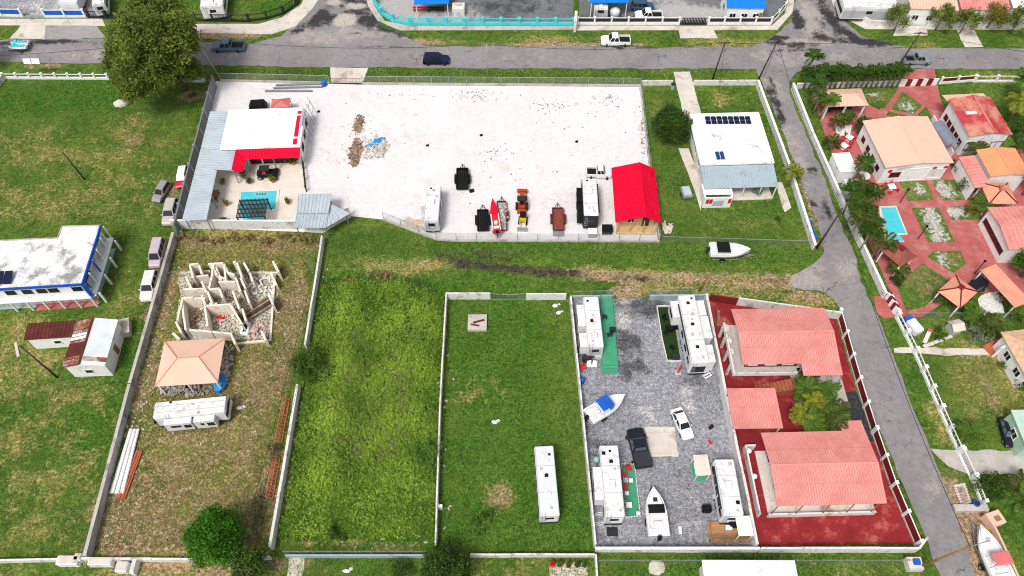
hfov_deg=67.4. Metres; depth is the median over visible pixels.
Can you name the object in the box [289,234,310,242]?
weed clump
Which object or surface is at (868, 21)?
boundary wall
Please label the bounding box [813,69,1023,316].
red paving
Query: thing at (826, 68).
palm tree
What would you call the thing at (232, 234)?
weed clump
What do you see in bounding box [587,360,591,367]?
garden chair
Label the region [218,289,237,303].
rubble heap
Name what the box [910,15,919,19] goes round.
window
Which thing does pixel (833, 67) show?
palm tree
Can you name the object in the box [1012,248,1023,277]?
garden tree
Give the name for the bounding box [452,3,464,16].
cistern
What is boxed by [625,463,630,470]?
garden chair
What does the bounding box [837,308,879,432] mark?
fence
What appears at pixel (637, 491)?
garden border
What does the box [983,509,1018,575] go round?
boundary wall
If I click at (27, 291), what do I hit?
window
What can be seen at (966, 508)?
boundary wall
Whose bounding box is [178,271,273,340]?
ruin floor
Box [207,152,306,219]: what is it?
pool terrace
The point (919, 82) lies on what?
gate
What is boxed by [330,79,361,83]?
gate
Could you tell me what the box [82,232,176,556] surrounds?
boundary wall
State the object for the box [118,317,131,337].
water cistern
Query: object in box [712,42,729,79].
utility pole
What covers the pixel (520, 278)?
ground
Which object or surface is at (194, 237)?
weed clump
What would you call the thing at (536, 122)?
weed clumps
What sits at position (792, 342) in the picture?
coral house
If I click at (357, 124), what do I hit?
debris heap
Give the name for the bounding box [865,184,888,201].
palm tree
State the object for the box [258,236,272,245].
weed clump
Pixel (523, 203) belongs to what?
tractor
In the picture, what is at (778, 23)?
pavement
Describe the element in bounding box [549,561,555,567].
potted plant
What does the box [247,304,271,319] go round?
timber beam
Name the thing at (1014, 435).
window
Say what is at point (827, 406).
palm tree
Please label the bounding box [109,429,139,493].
pipe stack
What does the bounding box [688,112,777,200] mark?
house
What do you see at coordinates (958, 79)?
fence
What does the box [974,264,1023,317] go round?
open shed
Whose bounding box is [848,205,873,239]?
palm tree
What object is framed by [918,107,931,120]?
lawn bed
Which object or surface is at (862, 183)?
palm tree
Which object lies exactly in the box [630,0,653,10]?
parked car
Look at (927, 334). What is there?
garden ornament
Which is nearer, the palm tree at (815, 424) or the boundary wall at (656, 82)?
the palm tree at (815, 424)
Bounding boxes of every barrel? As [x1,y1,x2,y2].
[321,80,326,86]
[970,500,980,506]
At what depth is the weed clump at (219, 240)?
112.80 m
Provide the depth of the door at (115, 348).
101.97 m
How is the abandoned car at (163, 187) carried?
on the ground at (520, 278)
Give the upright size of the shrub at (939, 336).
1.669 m
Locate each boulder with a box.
[113,99,126,107]
[648,560,664,575]
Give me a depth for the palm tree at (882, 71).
129.43 m
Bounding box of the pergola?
[236,198,271,219]
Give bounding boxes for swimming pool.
[235,190,279,219]
[879,206,907,241]
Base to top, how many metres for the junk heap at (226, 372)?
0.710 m
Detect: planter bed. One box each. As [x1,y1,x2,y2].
[836,125,851,135]
[953,483,971,503]
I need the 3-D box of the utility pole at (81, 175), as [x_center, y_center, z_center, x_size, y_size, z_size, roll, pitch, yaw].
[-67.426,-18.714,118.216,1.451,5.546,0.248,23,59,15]
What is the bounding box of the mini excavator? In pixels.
[517,211,527,231]
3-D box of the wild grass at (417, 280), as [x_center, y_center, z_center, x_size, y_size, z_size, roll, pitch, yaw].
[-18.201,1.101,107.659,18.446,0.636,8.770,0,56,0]
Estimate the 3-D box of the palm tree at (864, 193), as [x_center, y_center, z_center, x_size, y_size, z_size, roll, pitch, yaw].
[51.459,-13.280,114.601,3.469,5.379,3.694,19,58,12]
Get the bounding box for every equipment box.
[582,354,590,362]
[594,355,601,359]
[606,527,617,535]
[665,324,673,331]
[671,353,679,359]
[701,504,711,512]
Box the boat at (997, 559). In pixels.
[977,525,1015,575]
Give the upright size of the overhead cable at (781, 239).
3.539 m
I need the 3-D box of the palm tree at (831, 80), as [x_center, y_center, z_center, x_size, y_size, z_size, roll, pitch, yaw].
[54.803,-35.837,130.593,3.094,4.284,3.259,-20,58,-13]
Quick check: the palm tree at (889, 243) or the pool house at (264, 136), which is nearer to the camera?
the palm tree at (889, 243)
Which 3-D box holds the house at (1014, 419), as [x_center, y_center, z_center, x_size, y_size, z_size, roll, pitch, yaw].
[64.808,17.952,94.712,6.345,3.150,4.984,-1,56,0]
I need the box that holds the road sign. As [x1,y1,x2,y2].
[22,58,39,72]
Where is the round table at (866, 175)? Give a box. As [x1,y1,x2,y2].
[858,171,869,179]
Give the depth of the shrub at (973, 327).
103.20 m
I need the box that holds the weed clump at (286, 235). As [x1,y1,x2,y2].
[276,231,289,238]
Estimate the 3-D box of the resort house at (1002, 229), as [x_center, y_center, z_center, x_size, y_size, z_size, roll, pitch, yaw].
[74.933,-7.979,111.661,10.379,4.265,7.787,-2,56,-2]
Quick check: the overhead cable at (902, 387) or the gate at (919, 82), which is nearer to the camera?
the overhead cable at (902, 387)
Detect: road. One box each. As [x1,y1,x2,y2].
[0,39,1023,68]
[756,68,974,575]
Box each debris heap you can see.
[347,138,363,167]
[351,114,364,132]
[364,135,389,158]
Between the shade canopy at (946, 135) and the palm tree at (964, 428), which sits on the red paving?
the shade canopy at (946, 135)
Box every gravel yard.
[0,0,97,17]
[377,0,573,21]
[572,298,750,546]
[579,0,784,22]
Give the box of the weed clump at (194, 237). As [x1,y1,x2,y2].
[189,234,206,240]
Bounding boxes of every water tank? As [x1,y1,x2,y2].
[610,7,619,16]
[902,315,923,335]
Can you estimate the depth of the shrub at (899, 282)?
108.26 m
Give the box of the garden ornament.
[922,328,932,343]
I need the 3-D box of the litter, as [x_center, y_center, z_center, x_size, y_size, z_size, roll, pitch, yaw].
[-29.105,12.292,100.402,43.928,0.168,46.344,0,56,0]
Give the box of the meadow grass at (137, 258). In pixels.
[0,82,204,557]
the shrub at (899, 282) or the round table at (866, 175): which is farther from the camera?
the round table at (866, 175)
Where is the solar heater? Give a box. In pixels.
[0,271,13,283]
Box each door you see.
[112,342,120,356]
[250,159,262,163]
[263,159,274,163]
[272,158,284,162]
[641,217,649,225]
[899,167,929,180]
[924,168,946,178]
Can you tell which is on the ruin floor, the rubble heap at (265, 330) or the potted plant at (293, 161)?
the rubble heap at (265, 330)
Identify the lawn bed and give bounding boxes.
[864,88,897,108]
[886,111,904,116]
[892,92,921,113]
[898,263,947,310]
[900,181,933,200]
[912,208,954,241]
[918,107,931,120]
[928,251,965,272]
[931,180,973,199]
[945,206,981,219]
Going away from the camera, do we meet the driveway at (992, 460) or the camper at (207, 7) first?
the driveway at (992, 460)
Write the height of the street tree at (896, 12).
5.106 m
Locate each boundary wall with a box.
[0,74,5,85]
[0,558,56,562]
[81,555,271,561]
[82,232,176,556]
[169,219,322,228]
[171,75,216,235]
[180,77,205,82]
[268,384,300,549]
[285,554,423,557]
[304,236,324,348]
[324,207,350,230]
[435,293,447,545]
[446,292,489,299]
[470,553,594,557]
[526,293,566,299]
[569,296,596,547]
[572,295,612,300]
[573,11,577,31]
[594,554,597,575]
[595,547,759,552]
[641,80,672,84]
[649,294,708,299]
[693,80,756,84]
[703,293,758,546]
[709,294,737,304]
[736,297,841,318]
[756,80,816,249]
[758,537,927,552]
[791,83,887,297]
[796,80,900,88]
[859,17,899,26]
[926,21,1023,27]
[951,504,989,512]
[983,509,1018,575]
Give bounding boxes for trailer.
[4,43,31,53]
[58,0,85,9]
[249,99,267,108]
[454,164,469,189]
[475,204,490,230]
[497,196,508,230]
[550,202,565,235]
[679,182,692,198]
[712,253,752,262]
[971,522,988,575]
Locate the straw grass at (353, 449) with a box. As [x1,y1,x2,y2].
[315,327,422,467]
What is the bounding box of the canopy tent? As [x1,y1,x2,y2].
[271,98,292,107]
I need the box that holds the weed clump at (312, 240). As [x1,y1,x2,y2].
[303,238,324,244]
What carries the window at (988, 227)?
in the resort house at (1002, 229)
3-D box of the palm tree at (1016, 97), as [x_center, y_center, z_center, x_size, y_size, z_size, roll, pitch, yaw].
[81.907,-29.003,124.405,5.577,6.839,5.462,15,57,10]
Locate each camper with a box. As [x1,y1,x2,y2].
[92,0,110,16]
[153,395,232,430]
[200,0,227,19]
[420,186,441,231]
[534,444,559,523]
[576,179,599,227]
[576,297,603,356]
[592,444,624,524]
[593,3,607,16]
[668,295,715,374]
[710,459,743,523]
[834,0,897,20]
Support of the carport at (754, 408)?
on the red yard at (884, 524)
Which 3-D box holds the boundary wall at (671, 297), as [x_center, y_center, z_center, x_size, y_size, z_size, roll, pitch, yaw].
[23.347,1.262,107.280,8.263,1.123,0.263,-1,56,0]
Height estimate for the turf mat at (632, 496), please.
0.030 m
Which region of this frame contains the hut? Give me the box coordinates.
[945,319,965,334]
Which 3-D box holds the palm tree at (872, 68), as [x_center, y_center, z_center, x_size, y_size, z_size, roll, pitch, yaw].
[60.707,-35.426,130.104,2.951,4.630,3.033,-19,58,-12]
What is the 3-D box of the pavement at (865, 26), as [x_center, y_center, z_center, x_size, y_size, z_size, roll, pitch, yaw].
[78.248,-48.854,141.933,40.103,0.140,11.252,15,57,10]
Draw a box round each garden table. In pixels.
[835,139,851,152]
[841,131,856,144]
[883,180,899,193]
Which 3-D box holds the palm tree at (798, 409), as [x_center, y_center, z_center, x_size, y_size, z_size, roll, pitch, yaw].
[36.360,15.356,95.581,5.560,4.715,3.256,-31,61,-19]
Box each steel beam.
[265,90,312,91]
[273,86,322,88]
[276,83,321,85]
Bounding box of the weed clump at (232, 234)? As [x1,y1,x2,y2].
[225,231,237,240]
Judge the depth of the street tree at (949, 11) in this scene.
137.78 m
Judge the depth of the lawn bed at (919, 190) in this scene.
119.03 m
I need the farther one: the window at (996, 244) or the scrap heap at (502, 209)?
the scrap heap at (502, 209)
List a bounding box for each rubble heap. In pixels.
[189,307,201,328]
[190,273,207,287]
[212,314,233,328]
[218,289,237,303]
[241,270,275,297]
[247,319,272,340]
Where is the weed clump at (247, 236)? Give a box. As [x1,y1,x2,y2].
[236,233,255,240]
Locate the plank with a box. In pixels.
[14,342,19,356]
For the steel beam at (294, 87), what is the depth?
131.94 m
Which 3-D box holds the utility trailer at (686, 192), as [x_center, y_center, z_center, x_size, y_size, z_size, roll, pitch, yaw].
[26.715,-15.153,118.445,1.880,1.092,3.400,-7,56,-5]
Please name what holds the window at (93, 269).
in the house at (68, 263)
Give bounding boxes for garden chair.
[580,363,585,370]
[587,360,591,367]
[592,360,596,366]
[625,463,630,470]
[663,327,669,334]
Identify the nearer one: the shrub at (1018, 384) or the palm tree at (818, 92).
the shrub at (1018, 384)
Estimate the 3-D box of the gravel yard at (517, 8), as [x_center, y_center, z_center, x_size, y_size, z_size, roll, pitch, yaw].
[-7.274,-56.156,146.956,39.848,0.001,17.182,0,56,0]
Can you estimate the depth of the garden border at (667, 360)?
104.06 m
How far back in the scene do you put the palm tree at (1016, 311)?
104.62 m
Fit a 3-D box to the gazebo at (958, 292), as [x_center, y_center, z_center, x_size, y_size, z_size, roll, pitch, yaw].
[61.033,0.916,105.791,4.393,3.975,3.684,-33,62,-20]
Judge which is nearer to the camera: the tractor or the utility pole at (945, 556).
the utility pole at (945, 556)
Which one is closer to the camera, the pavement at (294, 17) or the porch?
the porch
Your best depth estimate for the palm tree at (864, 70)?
129.27 m
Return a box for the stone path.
[894,347,988,355]
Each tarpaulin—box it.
[213,374,226,393]
[368,137,385,146]
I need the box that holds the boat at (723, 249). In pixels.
[706,242,750,257]
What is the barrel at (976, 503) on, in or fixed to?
on the ground at (520, 278)
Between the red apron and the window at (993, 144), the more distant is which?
the window at (993, 144)
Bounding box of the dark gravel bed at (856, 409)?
[829,392,873,440]
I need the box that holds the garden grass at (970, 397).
[923,356,1017,449]
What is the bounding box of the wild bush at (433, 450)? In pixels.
[403,435,444,469]
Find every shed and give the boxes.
[24,320,75,348]
[62,317,123,376]
[699,184,732,207]
[828,152,856,182]
[841,179,857,198]
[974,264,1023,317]
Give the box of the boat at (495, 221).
[490,198,500,237]
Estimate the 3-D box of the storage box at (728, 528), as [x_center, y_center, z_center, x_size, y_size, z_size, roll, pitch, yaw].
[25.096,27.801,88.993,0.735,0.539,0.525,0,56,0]
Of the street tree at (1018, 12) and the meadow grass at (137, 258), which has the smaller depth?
the meadow grass at (137, 258)
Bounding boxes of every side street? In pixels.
[249,0,425,46]
[751,0,907,48]
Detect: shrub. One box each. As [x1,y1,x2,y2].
[264,443,280,460]
[327,523,346,541]
[390,557,414,575]
[470,510,494,535]
[752,187,763,194]
[889,274,904,287]
[932,324,947,340]
[950,159,958,173]
[955,177,969,191]
[962,304,974,316]
[964,324,983,342]
[965,204,979,214]
[968,470,1010,502]
[977,332,994,342]
[998,358,1006,369]
[1008,141,1023,154]
[1013,379,1023,388]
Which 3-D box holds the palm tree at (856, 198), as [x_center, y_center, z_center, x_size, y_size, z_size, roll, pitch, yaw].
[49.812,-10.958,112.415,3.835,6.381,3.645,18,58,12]
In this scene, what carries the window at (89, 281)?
in the house at (68, 263)
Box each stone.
[342,567,352,572]
[491,419,500,423]
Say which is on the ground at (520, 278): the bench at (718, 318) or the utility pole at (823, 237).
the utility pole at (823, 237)
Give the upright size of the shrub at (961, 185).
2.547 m
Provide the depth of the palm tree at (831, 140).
122.89 m
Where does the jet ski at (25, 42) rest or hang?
on the jet ski trailer at (20, 52)
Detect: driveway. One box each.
[10,26,44,38]
[330,67,367,82]
[674,72,700,114]
[679,30,717,37]
[893,29,927,35]
[931,449,1023,473]
[957,30,982,46]
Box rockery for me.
[923,335,952,347]
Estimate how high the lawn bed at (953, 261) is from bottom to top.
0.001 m
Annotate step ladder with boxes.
[702,370,711,378]
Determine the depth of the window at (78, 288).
103.93 m
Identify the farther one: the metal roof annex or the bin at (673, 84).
the bin at (673, 84)
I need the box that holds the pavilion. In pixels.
[155,338,228,394]
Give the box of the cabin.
[612,162,660,233]
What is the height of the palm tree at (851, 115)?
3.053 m
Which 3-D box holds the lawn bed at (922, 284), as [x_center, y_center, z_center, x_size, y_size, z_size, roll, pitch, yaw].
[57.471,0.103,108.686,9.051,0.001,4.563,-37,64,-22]
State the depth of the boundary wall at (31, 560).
86.86 m
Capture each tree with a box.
[98,0,205,104]
[180,501,249,572]
[227,544,270,575]
[284,341,326,384]
[420,540,472,575]
[650,99,692,143]
[783,163,805,185]
[789,391,825,424]
[793,376,819,406]
[794,370,819,391]
[799,66,817,88]
[799,407,828,431]
[802,48,825,82]
[806,65,817,88]
[808,72,828,102]
[809,395,831,418]
[811,84,828,113]
[811,378,841,399]
[812,63,831,88]
[817,62,836,80]
[818,92,841,119]
[821,395,850,417]
[822,133,840,148]
[824,405,851,422]
[825,411,848,430]
[826,70,842,85]
[828,64,845,88]
[828,112,848,130]
[833,61,849,88]
[838,64,856,88]
[839,178,864,214]
[841,109,856,127]
[844,65,860,88]
[844,191,872,226]
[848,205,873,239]
[849,63,867,88]
[850,186,872,197]
[851,151,875,178]
[853,115,871,133]
[854,66,873,88]
[855,194,879,218]
[856,173,875,195]
[856,208,886,240]
[858,219,884,250]
[860,65,878,87]
[865,63,881,87]
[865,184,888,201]
[867,65,886,87]
[870,228,897,258]
[875,62,890,87]
[880,66,899,87]
[885,3,915,30]
[885,61,904,88]
[887,260,911,279]
[889,63,910,87]
[896,61,914,87]
[928,1,959,30]
[932,292,951,303]
[952,418,987,449]
[953,6,983,33]
[961,305,986,327]
[964,140,990,154]
[968,193,995,212]
[976,311,1006,336]
[982,1,1010,28]
[996,480,1023,516]
[997,292,1009,304]
[999,468,1023,500]
[1000,1,1023,33]
[1004,82,1023,121]
[1008,305,1023,321]
[1012,66,1023,104]
[1012,118,1023,140]
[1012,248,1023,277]
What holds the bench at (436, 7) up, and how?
on the gravel yard at (517, 8)
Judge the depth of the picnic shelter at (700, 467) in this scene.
92.05 m
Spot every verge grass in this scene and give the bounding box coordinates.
[219,66,330,81]
[363,67,671,83]
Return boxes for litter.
[97,241,454,552]
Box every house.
[0,225,122,311]
[172,261,282,351]
[220,107,308,171]
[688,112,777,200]
[718,308,847,405]
[720,0,765,16]
[743,420,886,517]
[856,116,953,182]
[900,0,958,24]
[931,93,1012,156]
[951,147,1023,199]
[956,0,1010,20]
[978,206,1023,262]
[992,329,1023,387]
[1004,410,1023,455]
[1008,0,1023,19]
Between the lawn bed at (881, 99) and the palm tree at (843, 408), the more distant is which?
the lawn bed at (881, 99)
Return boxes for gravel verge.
[43,26,104,39]
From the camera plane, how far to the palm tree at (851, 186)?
112.37 m
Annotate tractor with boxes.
[515,189,527,213]
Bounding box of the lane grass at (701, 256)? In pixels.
[331,223,815,269]
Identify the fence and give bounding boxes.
[0,8,23,16]
[0,72,109,79]
[40,8,86,17]
[84,0,299,21]
[217,73,329,83]
[301,157,306,191]
[361,76,641,86]
[373,0,573,25]
[382,212,660,242]
[577,16,680,24]
[639,79,660,239]
[649,290,693,296]
[662,236,805,245]
[707,0,787,24]
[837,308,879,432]
[871,426,924,546]
[894,311,964,451]
[903,312,1021,318]
[938,74,976,83]
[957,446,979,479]
[971,476,989,503]
[973,74,1020,82]
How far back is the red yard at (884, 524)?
90.49 m
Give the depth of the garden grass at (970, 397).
99.58 m
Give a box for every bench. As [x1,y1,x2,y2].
[413,6,428,9]
[429,6,443,11]
[716,308,719,326]
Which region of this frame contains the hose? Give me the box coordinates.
[594,512,603,525]
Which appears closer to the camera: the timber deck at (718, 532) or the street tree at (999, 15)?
the timber deck at (718, 532)
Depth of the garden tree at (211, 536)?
83.49 m
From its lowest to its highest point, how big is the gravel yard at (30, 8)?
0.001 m
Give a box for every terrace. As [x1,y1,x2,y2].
[0,248,115,309]
[36,299,98,310]
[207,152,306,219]
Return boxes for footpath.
[678,148,700,209]
[777,182,790,211]
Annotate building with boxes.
[699,560,797,575]
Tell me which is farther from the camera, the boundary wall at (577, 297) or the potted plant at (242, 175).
the potted plant at (242, 175)
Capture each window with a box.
[3,290,18,294]
[20,289,34,293]
[34,288,48,293]
[46,288,60,292]
[53,340,63,343]
[70,286,84,291]
[84,369,94,373]
[86,270,94,287]
[90,260,97,275]
[94,246,102,263]
[98,233,105,250]
[712,200,723,205]
[888,172,900,177]
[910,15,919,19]
[925,15,932,20]
[962,142,976,149]
[983,218,988,226]
[985,223,991,231]
[988,141,1003,147]
[988,229,993,237]
[991,234,997,243]
[994,240,1000,249]
[997,246,1002,255]
[1002,350,1011,362]
[1010,427,1017,440]
[1011,366,1020,378]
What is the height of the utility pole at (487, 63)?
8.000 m
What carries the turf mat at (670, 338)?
on the gravel yard at (650, 384)
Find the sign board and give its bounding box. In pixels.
[675,364,682,374]
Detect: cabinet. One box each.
[55,556,81,566]
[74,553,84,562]
[87,558,114,566]
[115,561,130,573]
[129,559,140,575]
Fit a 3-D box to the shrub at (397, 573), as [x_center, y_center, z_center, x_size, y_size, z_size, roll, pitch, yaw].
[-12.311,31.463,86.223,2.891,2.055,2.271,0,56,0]
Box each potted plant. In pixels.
[221,198,227,205]
[238,169,247,179]
[268,175,274,182]
[287,158,298,164]
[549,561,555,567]
[557,560,563,567]
[574,561,580,567]
[582,560,587,567]
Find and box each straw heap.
[343,276,356,282]
[367,270,396,280]
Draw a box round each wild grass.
[279,281,445,540]
[321,272,444,320]
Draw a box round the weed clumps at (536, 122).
[342,79,645,203]
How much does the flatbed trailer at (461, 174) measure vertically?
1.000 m
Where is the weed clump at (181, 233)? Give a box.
[176,229,189,239]
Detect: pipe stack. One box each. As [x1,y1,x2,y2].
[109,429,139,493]
[117,450,142,498]
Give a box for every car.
[139,270,159,301]
[147,237,166,267]
[152,180,171,202]
[161,198,178,225]
[174,165,186,188]
[423,52,449,65]
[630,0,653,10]
[670,407,693,440]
[968,276,988,299]
[996,417,1012,447]
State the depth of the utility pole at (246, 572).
80.51 m
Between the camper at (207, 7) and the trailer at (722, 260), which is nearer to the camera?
the trailer at (722, 260)
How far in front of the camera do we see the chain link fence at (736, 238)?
112.14 m
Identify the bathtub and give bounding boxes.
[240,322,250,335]
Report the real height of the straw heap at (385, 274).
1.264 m
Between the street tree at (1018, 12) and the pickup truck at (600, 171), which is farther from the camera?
the street tree at (1018, 12)
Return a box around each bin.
[588,228,596,237]
[602,224,612,234]
[671,82,675,89]
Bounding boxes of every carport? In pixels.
[294,193,349,237]
[726,388,782,436]
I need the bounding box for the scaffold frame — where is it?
[304,97,316,141]
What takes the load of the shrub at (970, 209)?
on the lawn bed at (956, 213)
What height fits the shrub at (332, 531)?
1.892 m
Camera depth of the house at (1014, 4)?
139.95 m
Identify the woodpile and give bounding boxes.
[661,220,672,233]
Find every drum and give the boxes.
[580,376,584,383]
[593,456,597,464]
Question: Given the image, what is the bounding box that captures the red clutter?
[216,315,228,324]
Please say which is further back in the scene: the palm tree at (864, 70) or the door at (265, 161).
the palm tree at (864, 70)
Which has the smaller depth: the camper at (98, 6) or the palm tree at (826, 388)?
the palm tree at (826, 388)
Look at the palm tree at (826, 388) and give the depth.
95.65 m
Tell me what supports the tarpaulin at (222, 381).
on the ground at (520, 278)
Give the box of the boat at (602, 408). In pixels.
[583,394,624,424]
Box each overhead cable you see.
[0,48,102,55]
[207,39,478,47]
[235,215,327,566]
[242,214,333,568]
[250,217,338,567]
[492,42,720,49]
[712,210,838,270]
[777,41,841,206]
[778,32,919,43]
[843,211,969,545]
[921,32,1023,51]
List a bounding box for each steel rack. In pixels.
[265,455,279,498]
[275,398,289,441]
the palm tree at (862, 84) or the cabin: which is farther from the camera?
the palm tree at (862, 84)
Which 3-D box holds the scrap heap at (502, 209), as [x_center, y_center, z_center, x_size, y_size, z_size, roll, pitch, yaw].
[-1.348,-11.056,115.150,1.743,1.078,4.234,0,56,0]
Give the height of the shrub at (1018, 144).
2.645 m
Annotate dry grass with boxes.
[96,234,318,553]
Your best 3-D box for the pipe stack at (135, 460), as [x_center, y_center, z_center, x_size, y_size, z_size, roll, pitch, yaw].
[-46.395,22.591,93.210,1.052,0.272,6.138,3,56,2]
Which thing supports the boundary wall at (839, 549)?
on the ground at (520, 278)
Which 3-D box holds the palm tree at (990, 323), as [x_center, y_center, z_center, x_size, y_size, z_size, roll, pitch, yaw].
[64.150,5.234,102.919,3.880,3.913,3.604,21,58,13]
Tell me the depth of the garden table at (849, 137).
124.62 m
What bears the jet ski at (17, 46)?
on the jet ski trailer at (20, 52)
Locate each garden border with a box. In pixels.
[621,463,640,517]
[656,305,680,361]
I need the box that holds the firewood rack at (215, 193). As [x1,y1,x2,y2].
[211,189,219,201]
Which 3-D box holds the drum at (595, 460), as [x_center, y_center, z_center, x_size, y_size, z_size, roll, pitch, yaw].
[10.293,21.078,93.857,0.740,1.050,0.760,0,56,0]
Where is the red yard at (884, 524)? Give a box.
[709,301,913,544]
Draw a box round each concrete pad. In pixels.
[287,558,303,575]
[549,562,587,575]
[644,427,677,456]
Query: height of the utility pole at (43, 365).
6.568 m
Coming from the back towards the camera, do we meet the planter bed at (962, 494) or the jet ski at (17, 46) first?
the jet ski at (17, 46)
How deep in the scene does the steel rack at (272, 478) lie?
92.58 m
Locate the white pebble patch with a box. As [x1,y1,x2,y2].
[978,291,1004,316]
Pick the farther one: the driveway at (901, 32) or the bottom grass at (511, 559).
the driveway at (901, 32)
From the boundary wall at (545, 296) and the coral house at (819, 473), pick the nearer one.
the coral house at (819, 473)
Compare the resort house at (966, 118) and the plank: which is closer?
the plank
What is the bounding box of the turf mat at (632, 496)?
[622,465,638,515]
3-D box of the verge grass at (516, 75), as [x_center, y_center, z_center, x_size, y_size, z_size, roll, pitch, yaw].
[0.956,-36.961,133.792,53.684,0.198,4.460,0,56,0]
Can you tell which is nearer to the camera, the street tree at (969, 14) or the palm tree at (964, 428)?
the palm tree at (964, 428)
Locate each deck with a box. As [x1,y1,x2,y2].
[600,294,617,373]
[707,519,753,542]
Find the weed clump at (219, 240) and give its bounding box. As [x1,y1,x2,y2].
[209,236,222,244]
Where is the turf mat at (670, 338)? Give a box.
[658,307,679,359]
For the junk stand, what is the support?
on the ground at (520, 278)
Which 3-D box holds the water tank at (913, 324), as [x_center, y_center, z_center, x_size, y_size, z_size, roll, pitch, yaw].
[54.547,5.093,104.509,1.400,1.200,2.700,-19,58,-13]
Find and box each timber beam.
[238,296,267,316]
[240,299,269,318]
[243,301,270,319]
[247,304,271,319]
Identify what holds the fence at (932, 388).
on the ground at (520, 278)
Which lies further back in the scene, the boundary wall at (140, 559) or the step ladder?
the step ladder
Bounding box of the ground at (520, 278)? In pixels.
[0,0,1023,575]
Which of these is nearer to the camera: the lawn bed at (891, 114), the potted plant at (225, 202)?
the potted plant at (225, 202)
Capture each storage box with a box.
[609,327,615,331]
[725,525,731,530]
[729,521,736,527]
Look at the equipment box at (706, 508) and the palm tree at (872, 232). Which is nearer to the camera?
the equipment box at (706, 508)
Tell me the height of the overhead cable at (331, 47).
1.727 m
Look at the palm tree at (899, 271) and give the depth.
108.28 m
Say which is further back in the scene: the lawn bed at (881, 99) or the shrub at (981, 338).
the lawn bed at (881, 99)
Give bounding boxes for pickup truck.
[211,38,245,52]
[586,164,611,179]
[600,32,630,46]
[625,427,652,469]
[634,7,662,16]
[902,52,931,65]
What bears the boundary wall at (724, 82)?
on the ground at (520, 278)
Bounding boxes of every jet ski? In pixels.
[8,43,27,48]
[10,40,29,44]
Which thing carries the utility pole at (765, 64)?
on the ground at (520, 278)
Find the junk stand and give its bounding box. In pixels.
[903,557,924,571]
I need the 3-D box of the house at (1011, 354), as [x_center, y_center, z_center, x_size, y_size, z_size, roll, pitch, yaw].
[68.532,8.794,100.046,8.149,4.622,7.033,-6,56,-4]
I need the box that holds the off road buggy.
[257,165,278,179]
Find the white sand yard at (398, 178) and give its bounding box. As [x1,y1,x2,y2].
[211,81,657,239]
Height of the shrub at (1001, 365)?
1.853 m
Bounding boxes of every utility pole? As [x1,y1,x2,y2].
[20,346,57,377]
[62,152,85,179]
[199,44,220,78]
[235,569,251,575]
[486,44,487,81]
[698,271,711,291]
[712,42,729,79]
[758,42,776,79]
[816,208,842,248]
[901,27,924,61]
[922,538,994,566]
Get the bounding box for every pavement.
[0,19,104,25]
[193,0,317,33]
[367,0,573,30]
[576,0,793,30]
[831,0,1022,29]
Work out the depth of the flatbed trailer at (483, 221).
114.98 m
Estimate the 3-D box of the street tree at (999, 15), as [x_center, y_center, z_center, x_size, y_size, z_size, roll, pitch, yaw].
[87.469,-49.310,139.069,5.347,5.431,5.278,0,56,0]
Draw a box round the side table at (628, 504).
[626,502,631,507]
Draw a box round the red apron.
[874,296,894,317]
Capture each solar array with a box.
[704,116,751,123]
[715,151,724,158]
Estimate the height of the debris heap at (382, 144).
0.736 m
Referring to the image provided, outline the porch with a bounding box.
[982,338,1006,357]
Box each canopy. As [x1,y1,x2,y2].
[590,0,628,16]
[735,516,753,540]
[932,120,959,151]
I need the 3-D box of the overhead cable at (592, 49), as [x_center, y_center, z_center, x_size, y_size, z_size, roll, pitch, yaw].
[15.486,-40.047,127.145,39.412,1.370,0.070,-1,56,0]
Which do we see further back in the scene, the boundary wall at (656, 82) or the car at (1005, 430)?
the boundary wall at (656, 82)
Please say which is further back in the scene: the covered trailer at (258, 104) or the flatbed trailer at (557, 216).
the covered trailer at (258, 104)
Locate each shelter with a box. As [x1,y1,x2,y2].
[414,0,448,16]
[690,454,710,480]
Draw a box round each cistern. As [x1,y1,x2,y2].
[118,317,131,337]
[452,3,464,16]
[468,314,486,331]
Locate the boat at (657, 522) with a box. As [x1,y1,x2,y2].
[645,486,669,541]
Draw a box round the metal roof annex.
[182,111,238,232]
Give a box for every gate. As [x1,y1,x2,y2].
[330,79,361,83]
[682,18,706,23]
[885,289,901,314]
[898,78,939,86]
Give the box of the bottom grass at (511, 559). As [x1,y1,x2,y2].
[280,541,907,575]
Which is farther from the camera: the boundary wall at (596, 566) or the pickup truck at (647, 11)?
the pickup truck at (647, 11)
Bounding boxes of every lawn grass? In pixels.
[438,299,592,547]
[647,89,805,242]
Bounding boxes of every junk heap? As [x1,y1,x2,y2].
[156,384,212,397]
[219,344,234,383]
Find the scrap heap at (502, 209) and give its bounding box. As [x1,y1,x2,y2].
[499,204,508,224]
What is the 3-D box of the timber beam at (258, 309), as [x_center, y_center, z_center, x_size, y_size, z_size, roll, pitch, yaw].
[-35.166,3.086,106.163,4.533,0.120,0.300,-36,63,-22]
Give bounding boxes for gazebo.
[818,88,868,118]
[875,239,916,275]
[931,275,978,316]
[973,182,1018,214]

